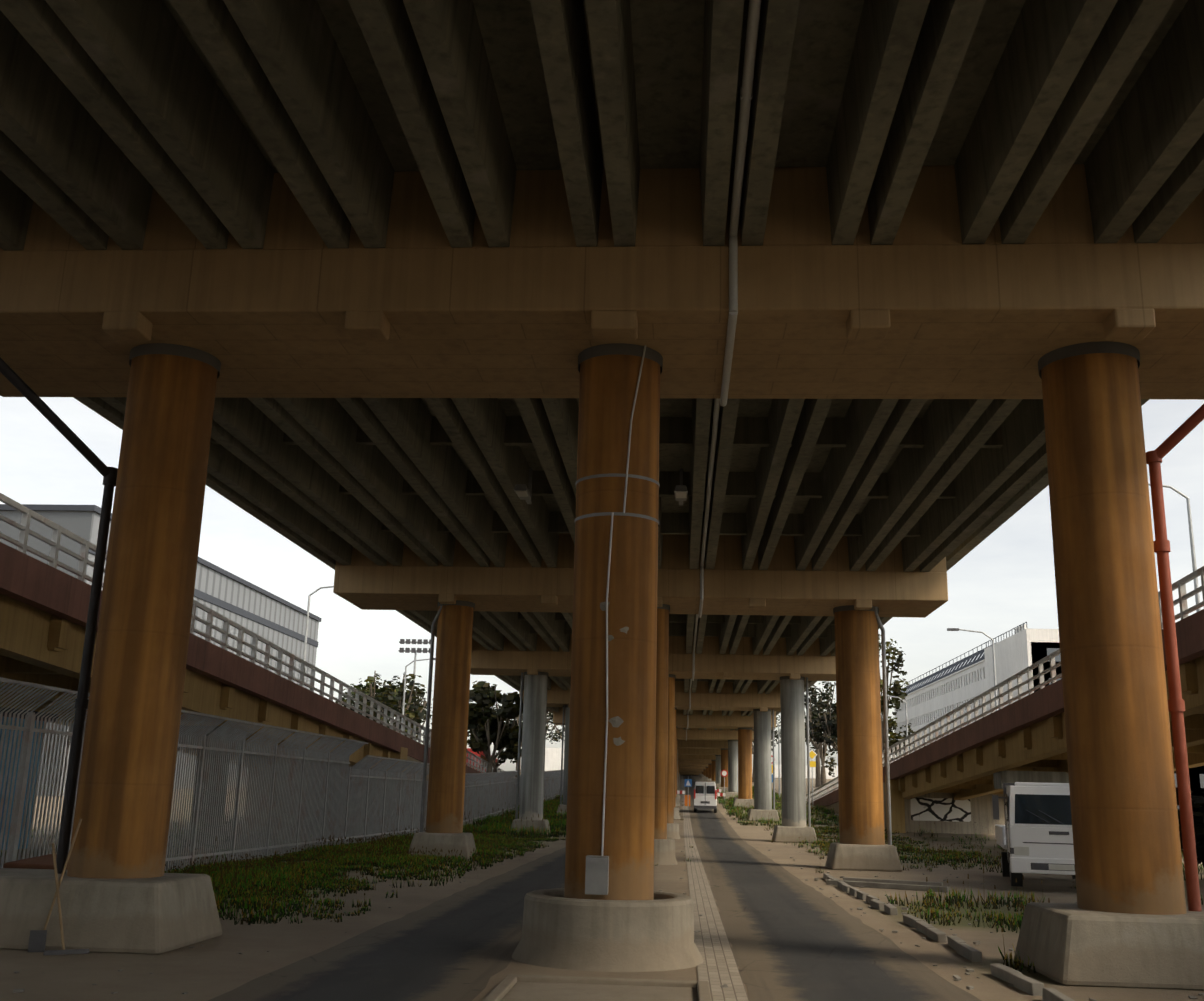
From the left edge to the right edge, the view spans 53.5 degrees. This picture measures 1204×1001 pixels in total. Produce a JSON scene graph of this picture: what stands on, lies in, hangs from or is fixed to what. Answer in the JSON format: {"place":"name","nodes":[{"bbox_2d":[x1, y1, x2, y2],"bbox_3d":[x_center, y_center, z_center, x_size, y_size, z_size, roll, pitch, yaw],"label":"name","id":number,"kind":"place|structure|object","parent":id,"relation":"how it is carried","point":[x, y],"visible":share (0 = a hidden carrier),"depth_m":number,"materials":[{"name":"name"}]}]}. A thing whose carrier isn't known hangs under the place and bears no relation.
{"place":"outdoors","nodes":[
{"label":"outdoors","id":0,"kind":"place"},
{"bbox_2d":[3,854,68,869],"bbox_3d":[-10.083,6.960,21.851,1.268,0.834,1.713,0,-14,4],"label":"dirt mound","id":1,"kind":"object","parent":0,"point":[42,862],"visible":0.25,"depth_m":21.35,"materials":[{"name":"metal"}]},
{"bbox_2d":[0,542,481,774],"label":"ramp fascia","id":2,"kind":"structure","parent":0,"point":[31,581],"depth_m":40.77,"materials":[{"name":"red concrete"}]},
{"bbox_2d":[0,493,515,778],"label":"ramp railing","id":3,"kind":"object","parent":2,"relation":"on","point":[28,514],"visible":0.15,"depth_m":42.95,"materials":[{"name":"grey metal"}]},
{"bbox_2d":[208,847,565,1000],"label":"road","id":4,"kind":"structure","parent":0,"point":[460,946],"depth_m":16.21,"materials":[{"name":"grey asphalt"}]},
{"bbox_2d":[388,747,407,771],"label":"ramp pier","id":5,"kind":"structure","parent":0,"point":[402,754],"depth_m":67.08,"materials":[{"name":"beige concrete"}]},
{"bbox_2d":[466,748,496,772],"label":"building","id":6,"kind":"structure","parent":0,"point":[475,753],"depth_m":106.75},
{"bbox_2d":[0,783,1203,1000],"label":"ground","id":7,"kind":"structure","parent":0,"point":[214,967],"depth_m":19.01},
{"bbox_2d":[0,717,43,849],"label":"corrugated fence","id":8,"kind":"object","parent":7,"relation":"on","point":[16,778],"depth_m":39.16,"materials":[{"name":"grey metal"}]},
{"bbox_2d":[0,707,57,721],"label":"blue shed roof","id":9,"kind":"structure","parent":8,"relation":"on","point":[36,712],"depth_m":39.19,"materials":[{"name":"metal"}]},
{"bbox_2d":[28,930,88,954],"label":"tool heads","id":10,"kind":"object","parent":7,"relation":"on","point":[37,940],"visible":1,"depth_m":15.64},
{"bbox_2d":[43,819,81,954],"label":"wooden stakes","id":11,"kind":"object","parent":7,"relation":"on","point":[57,894],"visible":0.75,"depth_m":15.96,"materials":[{"name":"wood"}]},
{"bbox_2d":[66,723,245,845],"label":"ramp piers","id":12,"kind":"structure","parent":7,"relation":"on","point":[211,731],"depth_m":45.21,"materials":[{"name":"grey concrete"}]},
{"bbox_2d":[0,594,389,770],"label":"ramp girders","id":13,"kind":"object","parent":12,"relation":"on","point":[39,646],"visible":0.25,"depth_m":37.73,"materials":[{"name":"beige concrete"}]},
{"bbox_2d":[0,677,563,869],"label":"palisade fence","id":14,"kind":"object","parent":7,"relation":"on","point":[360,799],"visible":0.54,"depth_m":36.37,"materials":[{"name":"grey metal"}]},
{"bbox_2d":[244,756,414,825],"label":"fence panel","id":15,"kind":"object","parent":7,"relation":"on","point":[409,758],"depth_m":67.86,"materials":[{"name":"grey metal"}]},
{"bbox_2d":[483,974,711,1000],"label":"median slab","id":16,"kind":"structure","parent":7,"relation":"on","point":[513,987],"depth_m":13.24,"materials":[{"name":"concrete"}]},
{"bbox_2d":[0,773,1203,989],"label":"column pedestals","id":17,"kind":"object","parent":7,"relation":"on","point":[1068,943],"depth_m":15.79,"materials":[{"name":"grey concrete"}]},
{"bbox_2d":[0,357,117,873],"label":"drain pipe","id":18,"kind":"object","parent":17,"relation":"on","point":[42,407],"visible":0.88,"depth_m":17.89,"materials":[{"name":"black metal"}]},
{"bbox_2d":[67,353,1186,914],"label":"ochre columns","id":19,"kind":"structure","parent":17,"relation":"on","point":[1123,803],"depth_m":17.13,"materials":[{"name":"paint"}]},
{"bbox_2d":[0,164,1203,774],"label":"viaduct cap beams","id":20,"kind":"structure","parent":19,"relation":"on","point":[926,304],"depth_m":17.29,"materials":[{"name":"beige concrete"}]},
{"bbox_2d":[0,0,1203,730],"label":"viaduct deck slab and ribs","id":21,"kind":"structure","parent":20,"relation":"on","point":[206,120],"depth_m":15.54,"materials":[{"name":"concrete"}]},
{"bbox_2d":[514,468,687,504],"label":"underdeck luminaires","id":22,"kind":"object","parent":21,"relation":"on","point":[681,487],"visible":0.77,"depth_m":29.81,"materials":[{"name":"grey metal"}]},
{"bbox_2d":[516,491,685,497],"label":"luminaire lenses","id":23,"kind":"object","parent":22,"relation":"attached to","point":[525,494],"visible":0.82,"depth_m":29.27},
{"bbox_2d":[686,0,760,740],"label":"cable conduit","id":24,"kind":"object","parent":21,"relation":"attached to","point":[746,88],"visible":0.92,"depth_m":16.48,"materials":[{"name":"grey metal"}]},
{"bbox_2d":[1146,404,1203,911],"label":"drain pipe","id":25,"kind":"object","parent":21,"relation":"attached to","point":[1176,701],"visible":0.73,"depth_m":16.97,"materials":[{"name":"red metal"}]},
{"bbox_2d":[600,602,628,745],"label":"column patches","id":26,"kind":"object","parent":19,"relation":"attached to","point":[617,721],"depth_m":16.57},
{"bbox_2d":[574,473,659,894],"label":"column straps","id":27,"kind":"object","parent":19,"relation":"attached to","point":[597,876],"visible":0.65,"depth_m":15.89,"materials":[{"name":"grey metal"}]},
{"bbox_2d":[601,345,645,855],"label":"column wires","id":28,"kind":"object","parent":19,"relation":"attached to","point":[606,734],"depth_m":16.94,"materials":[{"name":"grey metal"}]},
{"bbox_2d":[129,341,1139,769],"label":"column collars","id":29,"kind":"object","parent":19,"relation":"attached to","point":[657,357],"depth_m":18.05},
{"bbox_2d":[519,675,806,826],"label":"grey columns","id":30,"kind":"structure","parent":17,"relation":"on","point":[793,776],"depth_m":64.99,"materials":[{"name":"grey concrete"}]},
{"bbox_2d":[0,783,1203,972],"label":"grass tufts","id":31,"kind":"object","parent":7,"relation":"on","point":[249,881],"visible":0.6,"depth_m":32.88,"materials":[{"name":"green plant"}]},
{"bbox_2d":[13,846,1203,1000],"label":"rubble stones","id":32,"kind":"object","parent":7,"relation":"on","point":[956,977],"visible":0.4,"depth_m":19.70,"materials":[{"name":"grey stone"}]},
{"bbox_2d":[366,647,894,786],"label":"tree trunks and limbs","id":33,"kind":"object","parent":7,"relation":"on","point":[820,779],"visible":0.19,"depth_m":145.37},
{"bbox_2d":[420,606,891,844],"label":"drain pipes","id":34,"kind":"object","parent":7,"relation":"on","point":[886,737],"visible":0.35,"depth_m":41.79,"materials":[{"name":"grey metal"}]},
{"bbox_2d":[685,795,689,805],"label":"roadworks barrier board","id":35,"kind":"object","parent":7,"relation":"on","point":[686,800],"visible":0.71,"depth_m":112.19,"materials":[{"name":"orange plastic"}]},
{"bbox_2d":[681,775,748,1000],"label":"paving strip","id":36,"kind":"object","parent":7,"relation":"on","point":[717,968],"visible":0.9,"depth_m":19.20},
{"bbox_2d":[688,749,812,809],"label":"sign poles","id":37,"kind":"object","parent":7,"relation":"on","point":[724,788],"visible":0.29,"depth_m":112.94,"materials":[{"name":"grey metal"}]},
{"bbox_2d":[303,483,1200,797],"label":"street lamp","id":38,"kind":"object","parent":7,"relation":"on","point":[1197,597],"visible":0.48,"depth_m":80.40,"materials":[{"name":"grey metal"}]},
{"bbox_2d":[399,628,958,705],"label":"lamp heads","id":39,"kind":"object","parent":38,"relation":"attached to","point":[407,650],"visible":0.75,"depth_m":204.28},
{"bbox_2d":[883,782,1004,834],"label":"graffiti wall","id":40,"kind":"structure","parent":7,"relation":"on","point":[946,812],"depth_m":76.79,"materials":[{"name":"beige concrete"}]},
{"bbox_2d":[823,873,1074,1000],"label":"curb","id":41,"kind":"structure","parent":7,"relation":"on","point":[1022,982],"depth_m":20.35,"materials":[{"name":"concrete"}]},
{"bbox_2d":[995,782,1074,874],"bbox_3d":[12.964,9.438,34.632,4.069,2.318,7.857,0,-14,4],"label":"van","id":42,"kind":"object","parent":7,"relation":"on","point":[1018,835],"depth_m":31.42,"materials":[{"name":"white metal"}]},
{"bbox_2d":[992,783,1074,870],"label":"van trim","id":43,"kind":"structure","parent":42,"relation":"attached to","point":[1034,866],"depth_m":31.38,"materials":[{"name":"black plastic"}]},
{"bbox_2d":[1001,852,1075,886],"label":"wheels","id":44,"kind":"object","parent":42,"relation":"attached to","point":[1014,876],"visible":0.38,"depth_m":35.97,"materials":[{"name":"black rubber"}]},
{"bbox_2d":[1014,846,1074,870],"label":"headlights","id":45,"kind":"object","parent":42,"relation":"attached to","point":[1023,851],"visible":0.64,"depth_m":30.95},
{"bbox_2d":[894,629,1203,806],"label":"office walls","id":46,"kind":"structure","parent":7,"relation":"on","point":[1014,655],"depth_m":151.38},
{"bbox_2d":[901,622,1026,693],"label":"railing","id":47,"kind":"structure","parent":46,"relation":"on","point":[968,658],"depth_m":171.57,"materials":[{"name":"grey metal"}]},
{"bbox_2d":[1015,624,1026,633],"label":"office roof plant","id":48,"kind":"object","parent":46,"relation":"on","point":[1019,630],"visible":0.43,"depth_m":135.36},
{"bbox_2d":[902,648,1203,808],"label":"office glazing","id":49,"kind":"structure","parent":46,"relation":"in","point":[1058,659],"depth_m":131.87,"materials":[{"name":"black glass"}]},
{"bbox_2d":[0,396,1203,770],"label":"sky","id":50,"kind":"structure","parent":0,"point":[1006,582],"materials":[{"name":"white"}]},
{"bbox_2d":[501,771,832,785],"bbox_3d":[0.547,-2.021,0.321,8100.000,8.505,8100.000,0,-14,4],"label":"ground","id":51,"kind":"structure","parent":0,"point":[697,778],"depth_m":272.97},
{"bbox_2d":[0,511,318,795],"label":"grey warehouse","id":52,"kind":"structure","parent":51,"relation":"on","point":[85,526],"depth_m":137.58,"materials":[{"name":"grey metal"}]},
{"bbox_2d":[0,504,321,646],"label":"warehouse trim","id":53,"kind":"structure","parent":52,"relation":"attached to","point":[199,594],"depth_m":140.91,"materials":[{"name":"grey metal"}]},
{"bbox_2d":[545,748,837,778],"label":"distant buildings","id":54,"kind":"structure","parent":51,"relation":"on","point":[552,758],"depth_m":436.84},
{"bbox_2d":[335,634,1203,867],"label":"tree foliage","id":55,"kind":"object","parent":51,"relation":"on","point":[481,694],"visible":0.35,"depth_m":117.53,"materials":[{"name":"green plant"}]},
{"bbox_2d":[810,609,1203,807],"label":"ramp fascia","id":56,"kind":"structure","parent":51,"relation":"on","point":[1044,703],"depth_m":49.42,"materials":[{"name":"red concrete"}]},
{"bbox_2d":[806,566,1203,802],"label":"ramp railing","id":57,"kind":"object","parent":56,"relation":"on","point":[828,787],"visible":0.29,"depth_m":51.59,"materials":[{"name":"grey metal"}]},
{"bbox_2d":[684,774,772,786],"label":"blue sign","id":58,"kind":"object","parent":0,"point":[690,781],"visible":0.21,"depth_m":104.64,"materials":[{"name":"blue metal"}]},
{"bbox_2d":[676,750,816,795],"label":"sign","id":59,"kind":"object","parent":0,"point":[724,773],"depth_m":125.42,"materials":[{"name":"red metal"}]},
{"bbox_2d":[772,751,815,772],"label":"yellow sign","id":60,"kind":"object","parent":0,"point":[812,756],"visible":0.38,"depth_m":113.55,"materials":[{"name":"yellow metal"}]},
{"bbox_2d":[683,775,980,1000],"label":"road","id":61,"kind":"structure","parent":0,"point":[790,936],"depth_m":19.06,"materials":[{"name":"grey asphalt"}]},
{"bbox_2d":[694,782,716,805],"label":"van","id":62,"kind":"object","parent":61,"relation":"on","point":[700,797],"depth_m":98.26,"materials":[{"name":"white metal"}]},
{"bbox_2d":[694,783,716,808],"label":"van trim","id":63,"kind":"structure","parent":62,"relation":"attached to","point":[706,807],"depth_m":97.94,"materials":[{"name":"grey plastic"}]},
{"bbox_2d":[825,802,838,813],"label":"ramp retaining wall","id":64,"kind":"structure","parent":0,"point":[835,806],"depth_m":104.17,"materials":[{"name":"concrete"}]},
{"bbox_2d":[885,775,905,832],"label":"bridge pier","id":65,"kind":"structure","parent":0,"point":[897,813],"depth_m":76.13,"materials":[{"name":"beige concrete"}]},
{"bbox_2d":[993,770,1068,788],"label":"ramp piers","id":66,"kind":"structure","parent":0,"point":[1001,777],"depth_m":54.67,"materials":[{"name":"beige concrete"}]},
{"bbox_2d":[898,656,1203,799],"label":"ramp girders","id":67,"kind":"object","parent":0,"point":[1038,746],"visible":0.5,"depth_m":52.01,"materials":[{"name":"concrete"}]}
]}

